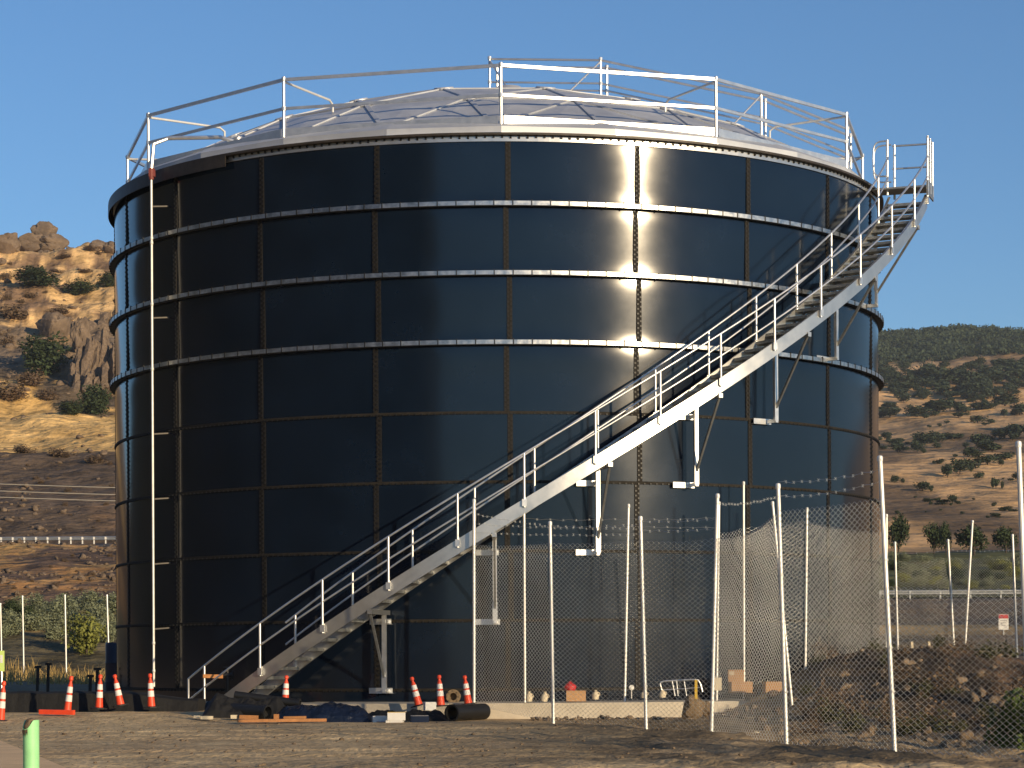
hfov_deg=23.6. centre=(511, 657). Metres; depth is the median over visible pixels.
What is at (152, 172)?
gauge pipe
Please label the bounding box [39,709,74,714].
plank
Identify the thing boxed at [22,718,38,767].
pipe stub
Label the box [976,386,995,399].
oak tree
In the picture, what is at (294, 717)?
plank
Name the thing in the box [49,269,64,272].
dry bush
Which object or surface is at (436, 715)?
plastic sheet
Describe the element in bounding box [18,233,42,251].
boulder
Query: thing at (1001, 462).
oak tree
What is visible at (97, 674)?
stake
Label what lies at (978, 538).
roadside tree
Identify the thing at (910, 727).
dry weed
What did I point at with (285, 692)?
traffic cone
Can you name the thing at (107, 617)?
fence post
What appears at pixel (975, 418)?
oak tree
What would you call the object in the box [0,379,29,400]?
dry bush
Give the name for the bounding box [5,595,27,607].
sagebrush
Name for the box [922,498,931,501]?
oak tree
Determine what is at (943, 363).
oak tree
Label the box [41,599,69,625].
sagebrush
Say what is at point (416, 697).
traffic cone
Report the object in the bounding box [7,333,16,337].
boulder
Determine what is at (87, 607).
sagebrush
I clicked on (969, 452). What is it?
oak tree
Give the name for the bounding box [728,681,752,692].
box
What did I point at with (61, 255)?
dry bush
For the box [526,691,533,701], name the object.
jug
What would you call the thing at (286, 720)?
plank
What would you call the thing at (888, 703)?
dry weed
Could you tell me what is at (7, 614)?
sagebrush
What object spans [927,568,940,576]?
shrub
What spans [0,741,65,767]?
pavement
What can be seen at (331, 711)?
plastic film
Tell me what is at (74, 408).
shrub
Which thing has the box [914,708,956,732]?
dry weed
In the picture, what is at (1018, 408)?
oak tree
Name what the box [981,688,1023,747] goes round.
weed
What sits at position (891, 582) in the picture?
shrub
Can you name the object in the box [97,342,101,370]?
rock column
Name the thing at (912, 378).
oak tree
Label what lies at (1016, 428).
oak tree
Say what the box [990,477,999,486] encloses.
oak tree
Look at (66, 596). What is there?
sagebrush
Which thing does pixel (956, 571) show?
shrub
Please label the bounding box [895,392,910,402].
oak tree
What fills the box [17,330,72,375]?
shrub
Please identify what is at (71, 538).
guardrail
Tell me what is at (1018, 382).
oak tree
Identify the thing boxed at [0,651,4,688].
roadside marker
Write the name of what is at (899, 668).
dry weed
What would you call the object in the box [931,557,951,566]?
sagebrush
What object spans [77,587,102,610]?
sagebrush
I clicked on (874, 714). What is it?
dry weed
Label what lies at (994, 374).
oak tree
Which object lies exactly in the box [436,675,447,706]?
traffic cone
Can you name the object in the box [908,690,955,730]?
dry weed
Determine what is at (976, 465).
oak tree
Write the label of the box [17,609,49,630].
sagebrush
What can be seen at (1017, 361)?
oak tree
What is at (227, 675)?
valve
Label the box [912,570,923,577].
shrub
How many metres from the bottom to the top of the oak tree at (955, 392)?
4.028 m
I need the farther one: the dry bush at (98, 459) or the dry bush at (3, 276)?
the dry bush at (3, 276)
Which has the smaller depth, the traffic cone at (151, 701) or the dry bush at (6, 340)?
the traffic cone at (151, 701)
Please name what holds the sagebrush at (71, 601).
on the hill at (53, 428)
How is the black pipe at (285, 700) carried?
on the black pipe at (250, 709)
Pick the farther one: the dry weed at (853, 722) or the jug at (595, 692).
the jug at (595, 692)
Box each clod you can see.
[682,695,704,718]
[703,701,709,716]
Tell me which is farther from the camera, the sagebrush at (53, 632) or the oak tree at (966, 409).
the oak tree at (966, 409)
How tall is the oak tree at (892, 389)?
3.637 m
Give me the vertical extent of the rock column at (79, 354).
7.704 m
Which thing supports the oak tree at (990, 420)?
on the hill at (910, 466)
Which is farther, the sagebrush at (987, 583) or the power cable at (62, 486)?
the power cable at (62, 486)
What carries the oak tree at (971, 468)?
on the hill at (910, 466)
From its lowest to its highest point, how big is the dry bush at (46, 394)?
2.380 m
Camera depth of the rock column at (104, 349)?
346.59 m
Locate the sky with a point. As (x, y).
(80, 79)
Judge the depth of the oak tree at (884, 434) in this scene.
670.51 m
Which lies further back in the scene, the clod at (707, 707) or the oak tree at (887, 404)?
the oak tree at (887, 404)
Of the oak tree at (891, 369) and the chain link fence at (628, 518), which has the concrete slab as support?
the chain link fence at (628, 518)
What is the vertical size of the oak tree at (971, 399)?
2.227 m
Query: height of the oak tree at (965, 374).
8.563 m
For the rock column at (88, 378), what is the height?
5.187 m
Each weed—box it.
[788,717,830,735]
[798,681,814,695]
[799,697,820,720]
[806,711,827,723]
[808,654,825,665]
[808,696,850,718]
[809,637,838,662]
[810,678,857,717]
[813,697,846,722]
[820,684,853,699]
[830,709,868,733]
[841,690,876,718]
[861,638,894,649]
[870,699,915,728]
[870,708,886,718]
[877,649,896,666]
[877,657,919,676]
[881,693,900,710]
[887,712,929,735]
[888,670,922,685]
[892,644,911,655]
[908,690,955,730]
[909,677,934,698]
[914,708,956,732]
[916,658,960,689]
[928,674,961,693]
[932,634,946,647]
[934,642,964,657]
[942,687,960,695]
[947,717,968,731]
[949,632,974,651]
[966,707,988,722]
[972,639,1001,658]
[973,700,1001,725]
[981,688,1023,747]
[986,676,1023,695]
[996,639,1023,657]
[1008,698,1023,749]
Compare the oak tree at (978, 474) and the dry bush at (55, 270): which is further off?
the oak tree at (978, 474)
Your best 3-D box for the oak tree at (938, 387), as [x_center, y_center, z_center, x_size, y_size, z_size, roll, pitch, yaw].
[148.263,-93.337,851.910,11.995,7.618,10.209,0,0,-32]
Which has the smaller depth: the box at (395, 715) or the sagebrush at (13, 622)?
the box at (395, 715)
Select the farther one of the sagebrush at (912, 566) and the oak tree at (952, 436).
the oak tree at (952, 436)
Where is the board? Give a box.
[202,674,222,677]
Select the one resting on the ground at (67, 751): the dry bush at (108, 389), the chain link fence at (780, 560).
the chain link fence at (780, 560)
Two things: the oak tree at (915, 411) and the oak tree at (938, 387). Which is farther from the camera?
the oak tree at (938, 387)
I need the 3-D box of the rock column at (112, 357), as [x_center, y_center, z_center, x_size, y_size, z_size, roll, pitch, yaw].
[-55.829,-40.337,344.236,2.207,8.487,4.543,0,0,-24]
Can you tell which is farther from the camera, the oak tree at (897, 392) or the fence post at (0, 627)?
the oak tree at (897, 392)
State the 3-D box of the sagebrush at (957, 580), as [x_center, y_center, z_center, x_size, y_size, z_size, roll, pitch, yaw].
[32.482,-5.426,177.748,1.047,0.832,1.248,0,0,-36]
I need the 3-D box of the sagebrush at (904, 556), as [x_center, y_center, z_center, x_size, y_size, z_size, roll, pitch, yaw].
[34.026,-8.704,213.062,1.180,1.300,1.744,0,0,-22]
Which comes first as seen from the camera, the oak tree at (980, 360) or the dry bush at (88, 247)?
the dry bush at (88, 247)
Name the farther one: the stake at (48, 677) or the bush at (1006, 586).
the bush at (1006, 586)
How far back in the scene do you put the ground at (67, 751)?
35.68 m
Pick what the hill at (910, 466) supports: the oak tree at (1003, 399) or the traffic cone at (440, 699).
the oak tree at (1003, 399)
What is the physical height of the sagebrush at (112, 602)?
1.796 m
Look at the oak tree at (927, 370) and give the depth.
880.62 m
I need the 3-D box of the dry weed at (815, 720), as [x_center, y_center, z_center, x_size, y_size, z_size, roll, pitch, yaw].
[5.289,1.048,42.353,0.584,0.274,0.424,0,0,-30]
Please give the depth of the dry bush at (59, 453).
267.85 m
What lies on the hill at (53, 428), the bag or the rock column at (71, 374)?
the rock column at (71, 374)
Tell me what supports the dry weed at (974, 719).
on the ground at (67, 751)
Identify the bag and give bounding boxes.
[564,681,575,690]
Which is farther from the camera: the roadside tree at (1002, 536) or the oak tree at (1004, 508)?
the oak tree at (1004, 508)
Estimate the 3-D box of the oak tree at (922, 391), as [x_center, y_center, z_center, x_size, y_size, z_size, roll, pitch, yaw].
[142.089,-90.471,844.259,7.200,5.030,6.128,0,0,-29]
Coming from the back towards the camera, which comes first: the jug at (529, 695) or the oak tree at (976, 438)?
the oak tree at (976, 438)
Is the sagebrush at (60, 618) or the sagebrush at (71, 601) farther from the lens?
the sagebrush at (71, 601)
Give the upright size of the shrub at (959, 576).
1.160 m
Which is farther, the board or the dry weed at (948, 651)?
the board
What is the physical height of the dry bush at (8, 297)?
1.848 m
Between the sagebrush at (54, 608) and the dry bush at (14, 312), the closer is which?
the sagebrush at (54, 608)
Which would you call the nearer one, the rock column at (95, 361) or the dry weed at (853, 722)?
the dry weed at (853, 722)
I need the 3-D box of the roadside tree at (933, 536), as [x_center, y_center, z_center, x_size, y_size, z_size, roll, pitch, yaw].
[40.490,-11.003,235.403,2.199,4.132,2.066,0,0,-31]
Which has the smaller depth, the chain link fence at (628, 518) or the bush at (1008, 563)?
the chain link fence at (628, 518)
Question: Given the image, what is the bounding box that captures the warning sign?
[998,614,1008,634]
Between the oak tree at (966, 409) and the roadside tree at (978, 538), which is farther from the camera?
the oak tree at (966, 409)
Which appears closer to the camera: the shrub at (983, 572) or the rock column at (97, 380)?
the shrub at (983, 572)
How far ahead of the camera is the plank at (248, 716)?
45.80 m
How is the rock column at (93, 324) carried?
on the hill at (53, 428)
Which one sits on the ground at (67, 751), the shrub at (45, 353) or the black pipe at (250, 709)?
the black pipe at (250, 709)
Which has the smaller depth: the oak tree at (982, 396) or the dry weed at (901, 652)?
the dry weed at (901, 652)
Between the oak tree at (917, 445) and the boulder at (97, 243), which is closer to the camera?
the boulder at (97, 243)
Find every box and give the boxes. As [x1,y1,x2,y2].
[372,716,386,721]
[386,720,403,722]
[387,712,404,719]
[410,715,428,721]
[423,702,435,709]
[566,690,585,700]
[728,670,743,681]
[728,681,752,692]
[754,685,761,691]
[762,681,781,692]
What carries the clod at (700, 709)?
on the ground at (67, 751)
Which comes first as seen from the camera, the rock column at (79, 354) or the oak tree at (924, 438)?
the rock column at (79, 354)
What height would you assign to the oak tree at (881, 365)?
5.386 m
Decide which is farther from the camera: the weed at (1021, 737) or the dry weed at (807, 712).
the dry weed at (807, 712)
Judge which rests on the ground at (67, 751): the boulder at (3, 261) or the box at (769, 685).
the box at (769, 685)
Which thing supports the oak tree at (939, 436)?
on the hill at (910, 466)
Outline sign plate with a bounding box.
[715,678,721,689]
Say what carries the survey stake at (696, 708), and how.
on the ground at (67, 751)
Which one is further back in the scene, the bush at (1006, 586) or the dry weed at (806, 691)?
the bush at (1006, 586)
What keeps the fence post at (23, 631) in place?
on the hill at (53, 428)
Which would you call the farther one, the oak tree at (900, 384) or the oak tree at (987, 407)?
the oak tree at (900, 384)
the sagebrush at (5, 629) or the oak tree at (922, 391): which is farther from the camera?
the oak tree at (922, 391)
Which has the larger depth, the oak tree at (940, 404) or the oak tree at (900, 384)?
the oak tree at (900, 384)
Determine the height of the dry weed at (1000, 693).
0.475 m
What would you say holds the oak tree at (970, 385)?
on the hill at (910, 466)
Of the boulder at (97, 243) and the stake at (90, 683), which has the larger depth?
the boulder at (97, 243)
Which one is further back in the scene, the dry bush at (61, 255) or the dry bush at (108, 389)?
the dry bush at (61, 255)
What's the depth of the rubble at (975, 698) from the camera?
42.92 m
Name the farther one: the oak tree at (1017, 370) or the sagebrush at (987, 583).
the oak tree at (1017, 370)
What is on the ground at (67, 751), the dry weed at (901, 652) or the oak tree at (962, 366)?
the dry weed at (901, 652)
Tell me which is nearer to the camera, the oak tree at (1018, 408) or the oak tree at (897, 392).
the oak tree at (1018, 408)
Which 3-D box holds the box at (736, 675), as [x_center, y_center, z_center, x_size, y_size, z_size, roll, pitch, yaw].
[4.549,0.371,49.797,0.326,0.250,0.307,0,0,3]
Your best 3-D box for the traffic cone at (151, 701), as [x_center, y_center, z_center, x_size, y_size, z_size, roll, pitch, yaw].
[-7.109,0.658,48.300,0.303,0.688,0.302,0,0,-22]
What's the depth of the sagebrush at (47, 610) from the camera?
132.40 m
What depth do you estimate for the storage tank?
50.38 m
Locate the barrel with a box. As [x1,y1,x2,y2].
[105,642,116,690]
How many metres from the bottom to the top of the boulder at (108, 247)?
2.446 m
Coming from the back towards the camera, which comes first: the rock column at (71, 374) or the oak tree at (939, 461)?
the oak tree at (939, 461)
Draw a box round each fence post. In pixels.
[0,603,1,650]
[22,595,24,671]
[64,594,66,671]
[106,594,108,641]
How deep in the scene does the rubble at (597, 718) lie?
46.86 m
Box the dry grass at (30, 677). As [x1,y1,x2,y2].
[0,655,105,684]
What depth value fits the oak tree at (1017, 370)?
884.71 m
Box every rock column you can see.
[67,362,75,385]
[70,369,79,392]
[75,345,83,376]
[80,337,94,386]
[80,370,93,392]
[88,319,96,330]
[91,340,100,384]
[94,375,99,391]
[97,311,110,327]
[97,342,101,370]
[98,325,108,383]
[101,361,109,390]
[108,347,111,384]
[109,342,114,379]
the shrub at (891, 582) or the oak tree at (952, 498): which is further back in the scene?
the oak tree at (952, 498)
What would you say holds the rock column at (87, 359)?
on the hill at (53, 428)
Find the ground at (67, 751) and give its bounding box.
[0,646,1023,767]
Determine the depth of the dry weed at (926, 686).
43.10 m
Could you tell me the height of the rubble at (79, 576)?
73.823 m
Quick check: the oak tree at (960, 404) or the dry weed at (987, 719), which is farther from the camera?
the oak tree at (960, 404)
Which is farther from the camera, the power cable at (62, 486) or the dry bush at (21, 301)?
the dry bush at (21, 301)
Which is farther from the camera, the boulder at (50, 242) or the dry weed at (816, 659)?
the boulder at (50, 242)
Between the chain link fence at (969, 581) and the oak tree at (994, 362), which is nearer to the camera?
the chain link fence at (969, 581)
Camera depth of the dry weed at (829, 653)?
51.84 m
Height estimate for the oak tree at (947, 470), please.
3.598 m
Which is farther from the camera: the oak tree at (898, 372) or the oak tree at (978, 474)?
the oak tree at (898, 372)
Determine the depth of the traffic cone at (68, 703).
47.55 m
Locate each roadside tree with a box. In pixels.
[888,513,909,551]
[922,522,944,553]
[938,521,951,550]
[954,524,989,554]
[991,525,1018,552]
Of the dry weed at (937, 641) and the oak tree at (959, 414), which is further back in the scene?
the oak tree at (959, 414)
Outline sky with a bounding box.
[0,0,1023,330]
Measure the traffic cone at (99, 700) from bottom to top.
0.688 m
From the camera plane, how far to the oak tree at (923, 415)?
728.21 m
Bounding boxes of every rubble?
[0,246,115,597]
[0,668,1017,767]
[531,705,781,720]
[718,643,1023,747]
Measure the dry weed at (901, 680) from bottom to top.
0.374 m
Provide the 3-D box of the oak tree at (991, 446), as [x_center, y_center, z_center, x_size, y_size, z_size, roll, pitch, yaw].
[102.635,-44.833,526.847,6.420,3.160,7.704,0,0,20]
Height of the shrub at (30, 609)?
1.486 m
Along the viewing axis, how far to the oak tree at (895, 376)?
876.89 m
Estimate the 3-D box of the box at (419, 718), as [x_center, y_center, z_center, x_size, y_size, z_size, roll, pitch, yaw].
[-1.734,1.188,45.940,0.347,0.203,0.280,0,0,-3]
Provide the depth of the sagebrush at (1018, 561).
202.10 m
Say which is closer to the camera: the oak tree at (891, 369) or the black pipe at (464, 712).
the black pipe at (464, 712)
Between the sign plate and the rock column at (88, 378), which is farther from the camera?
the rock column at (88, 378)
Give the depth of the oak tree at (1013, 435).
621.17 m
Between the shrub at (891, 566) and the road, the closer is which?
the road
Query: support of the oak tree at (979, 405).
on the hill at (910, 466)
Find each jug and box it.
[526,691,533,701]
[541,691,548,701]
[592,690,599,699]
[659,690,666,697]
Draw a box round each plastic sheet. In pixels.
[202,693,284,717]
[369,709,447,720]
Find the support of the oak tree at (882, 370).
on the hill at (910, 466)
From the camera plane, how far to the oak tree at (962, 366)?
906.35 m
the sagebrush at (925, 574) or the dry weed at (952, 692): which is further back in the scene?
the sagebrush at (925, 574)
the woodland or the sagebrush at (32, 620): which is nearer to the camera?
the sagebrush at (32, 620)
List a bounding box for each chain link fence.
[472,440,1023,759]
[523,481,887,705]
[894,520,1022,657]
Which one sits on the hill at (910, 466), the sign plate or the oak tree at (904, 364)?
the oak tree at (904, 364)
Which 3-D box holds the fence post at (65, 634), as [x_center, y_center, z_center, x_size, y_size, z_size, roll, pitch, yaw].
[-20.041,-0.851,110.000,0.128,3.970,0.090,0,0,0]
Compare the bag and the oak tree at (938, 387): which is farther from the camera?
the oak tree at (938, 387)
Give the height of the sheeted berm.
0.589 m
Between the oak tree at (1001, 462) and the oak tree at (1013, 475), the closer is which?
the oak tree at (1013, 475)
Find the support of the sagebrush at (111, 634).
on the hill at (53, 428)
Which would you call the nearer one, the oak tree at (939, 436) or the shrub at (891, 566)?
the shrub at (891, 566)
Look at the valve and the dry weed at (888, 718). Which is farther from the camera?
the valve
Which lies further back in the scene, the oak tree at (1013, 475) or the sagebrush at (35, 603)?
the oak tree at (1013, 475)
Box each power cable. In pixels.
[0,497,113,500]
[4,484,114,487]
[4,491,115,494]
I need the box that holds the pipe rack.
[659,679,702,695]
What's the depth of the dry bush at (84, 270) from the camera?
417.61 m
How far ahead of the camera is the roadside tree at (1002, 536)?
237.03 m
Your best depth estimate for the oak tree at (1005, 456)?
499.80 m
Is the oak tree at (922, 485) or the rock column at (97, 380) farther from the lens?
the oak tree at (922, 485)
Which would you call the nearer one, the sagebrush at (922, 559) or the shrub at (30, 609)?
the shrub at (30, 609)
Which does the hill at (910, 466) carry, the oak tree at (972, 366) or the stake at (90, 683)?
the oak tree at (972, 366)
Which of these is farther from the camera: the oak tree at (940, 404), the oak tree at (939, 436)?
the oak tree at (940, 404)
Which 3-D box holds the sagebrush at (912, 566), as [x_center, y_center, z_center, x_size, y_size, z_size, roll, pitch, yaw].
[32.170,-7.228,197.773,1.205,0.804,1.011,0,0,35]
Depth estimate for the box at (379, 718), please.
45.90 m
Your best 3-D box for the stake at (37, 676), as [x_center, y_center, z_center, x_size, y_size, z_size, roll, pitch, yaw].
[-11.993,0.679,62.000,0.160,0.937,0.060,0,0,0]
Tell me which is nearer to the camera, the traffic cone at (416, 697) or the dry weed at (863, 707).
the dry weed at (863, 707)
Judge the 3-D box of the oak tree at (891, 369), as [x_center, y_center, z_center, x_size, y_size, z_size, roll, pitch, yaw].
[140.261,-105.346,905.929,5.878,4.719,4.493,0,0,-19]
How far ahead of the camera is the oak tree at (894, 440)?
640.88 m
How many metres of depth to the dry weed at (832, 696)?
42.86 m
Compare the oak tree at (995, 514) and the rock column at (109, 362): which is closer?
the oak tree at (995, 514)
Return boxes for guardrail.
[0,536,115,543]
[879,589,1020,598]
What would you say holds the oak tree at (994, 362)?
on the hill at (910, 466)
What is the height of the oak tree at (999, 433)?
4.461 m
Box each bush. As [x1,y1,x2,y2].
[0,271,12,279]
[0,291,12,300]
[0,303,28,319]
[0,333,13,344]
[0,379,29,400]
[13,368,44,385]
[13,444,38,452]
[16,298,24,303]
[23,291,37,297]
[37,386,58,399]
[46,304,69,313]
[46,447,76,456]
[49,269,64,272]
[53,252,72,257]
[60,611,106,654]
[79,268,92,272]
[84,245,99,251]
[84,453,108,462]
[98,385,113,398]
[894,571,912,581]
[945,560,959,566]
[962,579,978,587]
[986,558,1006,569]
[1001,561,1015,569]
[1001,584,1009,589]
[1003,565,1020,576]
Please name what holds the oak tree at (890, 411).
on the hill at (910, 466)
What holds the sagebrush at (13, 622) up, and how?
on the hill at (53, 428)
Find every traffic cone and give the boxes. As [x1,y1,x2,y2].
[0,681,7,720]
[64,676,72,709]
[91,674,106,708]
[113,674,128,707]
[143,673,159,707]
[282,675,288,697]
[410,677,422,707]
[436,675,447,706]
[463,675,476,703]
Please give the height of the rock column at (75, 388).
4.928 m
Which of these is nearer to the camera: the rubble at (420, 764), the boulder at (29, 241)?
the rubble at (420, 764)
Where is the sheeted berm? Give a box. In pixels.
[5,691,205,712]
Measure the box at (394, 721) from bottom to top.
0.220 m
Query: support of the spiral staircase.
on the ground at (67, 751)
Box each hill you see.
[0,242,116,678]
[878,333,1023,655]
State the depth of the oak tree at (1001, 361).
914.92 m
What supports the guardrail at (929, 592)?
on the hill at (910, 466)
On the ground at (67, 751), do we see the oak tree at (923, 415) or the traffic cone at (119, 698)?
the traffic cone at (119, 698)
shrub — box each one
[1,599,21,621]
[11,265,62,286]
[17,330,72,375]
[21,605,39,618]
[54,399,85,414]
[61,277,99,294]
[76,382,112,414]
[95,271,114,286]
[888,560,903,570]
[889,579,894,585]
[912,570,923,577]
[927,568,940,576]
[944,568,965,577]
[946,573,963,584]
[975,569,992,579]
[995,573,1005,578]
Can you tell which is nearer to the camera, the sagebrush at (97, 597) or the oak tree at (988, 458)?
the sagebrush at (97, 597)
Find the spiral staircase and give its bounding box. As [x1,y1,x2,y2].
[187,136,933,700]
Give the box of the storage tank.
[108,56,883,701]
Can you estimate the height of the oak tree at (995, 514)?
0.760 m
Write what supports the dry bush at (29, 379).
on the hill at (53, 428)
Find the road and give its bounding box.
[882,597,1021,598]
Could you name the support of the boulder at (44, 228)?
on the boulder at (50, 242)
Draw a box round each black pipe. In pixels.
[204,701,272,718]
[234,691,300,705]
[444,703,490,720]
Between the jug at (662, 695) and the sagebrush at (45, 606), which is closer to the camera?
the jug at (662, 695)
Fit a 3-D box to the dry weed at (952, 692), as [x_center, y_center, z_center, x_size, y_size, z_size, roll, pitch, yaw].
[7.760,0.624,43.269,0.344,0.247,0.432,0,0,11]
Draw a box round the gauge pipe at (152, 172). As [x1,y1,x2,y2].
[148,135,241,686]
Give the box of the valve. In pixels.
[221,667,233,693]
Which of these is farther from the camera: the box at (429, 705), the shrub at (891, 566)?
the shrub at (891, 566)
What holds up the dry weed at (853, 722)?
on the ground at (67, 751)
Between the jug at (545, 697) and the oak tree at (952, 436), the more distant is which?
the oak tree at (952, 436)
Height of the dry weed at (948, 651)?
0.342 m
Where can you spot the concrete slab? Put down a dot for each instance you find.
(369, 707)
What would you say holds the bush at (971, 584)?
on the hill at (910, 466)
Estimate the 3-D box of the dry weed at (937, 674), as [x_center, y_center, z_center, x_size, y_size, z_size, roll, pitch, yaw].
[7.773,0.351,44.534,0.682,0.678,0.941,0,0,-19]
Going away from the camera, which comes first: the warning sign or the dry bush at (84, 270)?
the warning sign
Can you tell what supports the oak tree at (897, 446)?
on the hill at (910, 466)
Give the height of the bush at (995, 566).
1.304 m
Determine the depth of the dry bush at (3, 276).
420.13 m
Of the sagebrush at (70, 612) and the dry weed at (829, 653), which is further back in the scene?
the sagebrush at (70, 612)
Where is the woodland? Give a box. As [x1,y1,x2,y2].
[878,323,1023,364]
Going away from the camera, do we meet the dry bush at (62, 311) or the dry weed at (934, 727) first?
the dry weed at (934, 727)
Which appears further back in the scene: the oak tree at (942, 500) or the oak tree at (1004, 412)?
the oak tree at (1004, 412)
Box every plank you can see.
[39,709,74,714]
[201,716,212,718]
[237,718,326,721]
[239,715,258,718]
[283,716,305,718]
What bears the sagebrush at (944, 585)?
on the hill at (910, 466)
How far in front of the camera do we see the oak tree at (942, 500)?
370.68 m
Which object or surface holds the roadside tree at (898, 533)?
on the hill at (910, 466)
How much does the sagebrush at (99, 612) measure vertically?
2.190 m
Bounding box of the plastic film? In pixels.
[271,701,371,722]
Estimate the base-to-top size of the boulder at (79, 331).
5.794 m
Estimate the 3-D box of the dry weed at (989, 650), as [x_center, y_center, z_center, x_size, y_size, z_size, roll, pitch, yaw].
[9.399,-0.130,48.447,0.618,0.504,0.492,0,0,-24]
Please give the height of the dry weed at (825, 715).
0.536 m
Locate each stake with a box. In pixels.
[35,666,40,690]
[45,663,51,691]
[87,675,93,690]
[94,668,100,690]
[694,680,697,718]
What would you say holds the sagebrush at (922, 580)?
on the hill at (910, 466)
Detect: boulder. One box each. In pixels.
[0,232,20,253]
[0,258,6,264]
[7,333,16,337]
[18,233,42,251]
[30,221,57,234]
[35,311,70,339]
[40,233,68,251]
[70,317,90,351]
[89,239,104,250]
[101,241,114,253]
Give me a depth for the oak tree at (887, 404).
787.01 m
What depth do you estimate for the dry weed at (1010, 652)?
54.87 m
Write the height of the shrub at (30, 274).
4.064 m
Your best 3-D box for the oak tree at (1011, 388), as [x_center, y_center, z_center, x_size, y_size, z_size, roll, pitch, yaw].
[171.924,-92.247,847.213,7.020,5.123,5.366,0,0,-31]
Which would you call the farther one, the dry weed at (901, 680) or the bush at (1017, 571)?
the bush at (1017, 571)
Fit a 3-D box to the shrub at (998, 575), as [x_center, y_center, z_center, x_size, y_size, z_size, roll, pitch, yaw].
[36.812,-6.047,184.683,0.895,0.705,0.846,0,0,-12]
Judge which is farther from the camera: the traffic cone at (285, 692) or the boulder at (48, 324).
the boulder at (48, 324)
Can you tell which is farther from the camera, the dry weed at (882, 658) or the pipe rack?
the pipe rack
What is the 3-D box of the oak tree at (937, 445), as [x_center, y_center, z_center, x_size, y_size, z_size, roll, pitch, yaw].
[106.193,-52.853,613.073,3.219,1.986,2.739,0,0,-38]
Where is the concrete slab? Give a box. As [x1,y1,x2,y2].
[301,699,748,718]
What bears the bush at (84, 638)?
on the hill at (53, 428)
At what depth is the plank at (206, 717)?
45.75 m
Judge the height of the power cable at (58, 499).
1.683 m
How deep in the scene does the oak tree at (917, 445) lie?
597.93 m
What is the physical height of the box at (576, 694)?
0.214 m
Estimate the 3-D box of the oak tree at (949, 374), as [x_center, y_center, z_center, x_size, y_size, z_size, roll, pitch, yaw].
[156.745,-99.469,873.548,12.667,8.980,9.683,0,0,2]
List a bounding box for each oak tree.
[878,363,888,368]
[878,368,887,373]
[879,407,902,417]
[880,432,891,438]
[882,402,896,407]
[885,367,897,372]
[886,381,914,388]
[886,438,904,442]
[886,441,905,452]
[889,386,900,393]
[890,370,905,376]
[890,475,900,481]
[891,373,905,381]
[892,389,908,396]
[894,360,910,368]
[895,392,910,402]
[901,374,929,386]
[903,370,914,375]
[903,404,935,416]
[910,431,937,444]
[911,363,938,377]
[911,440,925,452]
[913,481,930,490]
[916,387,932,397]
[919,398,956,411]
[920,413,929,417]
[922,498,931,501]
[924,379,951,394]
[929,430,945,442]
[932,443,941,447]
[934,367,966,384]
[935,458,945,463]
[935,499,948,502]
[938,359,949,367]
[941,432,963,439]
[942,391,954,398]
[942,463,952,477]
[944,389,958,396]
[947,494,957,502]
[950,412,969,417]
[950,458,968,473]
[952,381,983,392]
[952,401,965,410]
[953,364,968,370]
[956,389,978,398]
[959,368,985,381]
[959,405,971,411]
[960,457,980,468]
[962,448,986,457]
[966,362,977,368]
[966,397,978,401]
[968,401,996,409]
[968,433,990,444]
[968,464,973,471]
[969,415,988,422]
[973,453,1000,464]
[973,471,984,477]
[974,365,993,372]
[974,394,986,401]
[975,356,987,365]
[975,441,1002,452]
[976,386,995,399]
[979,368,1006,383]
[981,404,993,408]
[986,419,995,422]
[989,391,1019,405]
[990,386,1003,395]
[990,428,1010,439]
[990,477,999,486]
[990,513,1000,516]
[992,360,998,365]
[994,451,1015,459]
[997,358,1006,365]
[997,459,1003,465]
[998,362,1023,378]
[998,506,1012,510]
[1000,409,1007,415]
[1002,384,1019,392]
[1003,423,1023,438]
[1004,359,1020,365]
[1008,433,1019,440]
[1009,377,1023,388]
[1009,402,1023,414]
[1011,472,1023,478]
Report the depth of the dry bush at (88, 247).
436.28 m
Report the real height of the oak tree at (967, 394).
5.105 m
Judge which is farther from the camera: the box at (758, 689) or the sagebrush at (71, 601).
the sagebrush at (71, 601)
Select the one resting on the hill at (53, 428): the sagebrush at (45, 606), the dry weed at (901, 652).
the sagebrush at (45, 606)
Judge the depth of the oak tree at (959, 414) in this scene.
722.24 m
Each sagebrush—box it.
[1,608,19,622]
[2,609,24,635]
[2,620,11,638]
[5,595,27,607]
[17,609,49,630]
[24,592,48,612]
[33,603,62,612]
[37,618,67,639]
[38,608,54,626]
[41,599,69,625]
[44,612,67,628]
[48,595,80,612]
[56,592,78,605]
[60,603,85,627]
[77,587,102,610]
[83,599,112,614]
[83,601,115,624]
[86,592,105,603]
[93,618,116,642]
[102,591,116,612]
[888,550,902,560]
[897,551,911,560]
[904,563,917,569]
[908,574,928,584]
[913,553,933,562]
[917,568,932,577]
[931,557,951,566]
[937,578,953,588]
[950,556,965,564]
[952,577,965,584]
[977,577,994,586]
[1011,556,1019,566]
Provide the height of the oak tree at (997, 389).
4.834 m
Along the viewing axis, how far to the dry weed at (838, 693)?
45.07 m
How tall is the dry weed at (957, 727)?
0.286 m
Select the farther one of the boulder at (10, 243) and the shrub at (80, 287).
the boulder at (10, 243)
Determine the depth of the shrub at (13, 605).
133.38 m
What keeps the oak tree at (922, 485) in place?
on the hill at (910, 466)

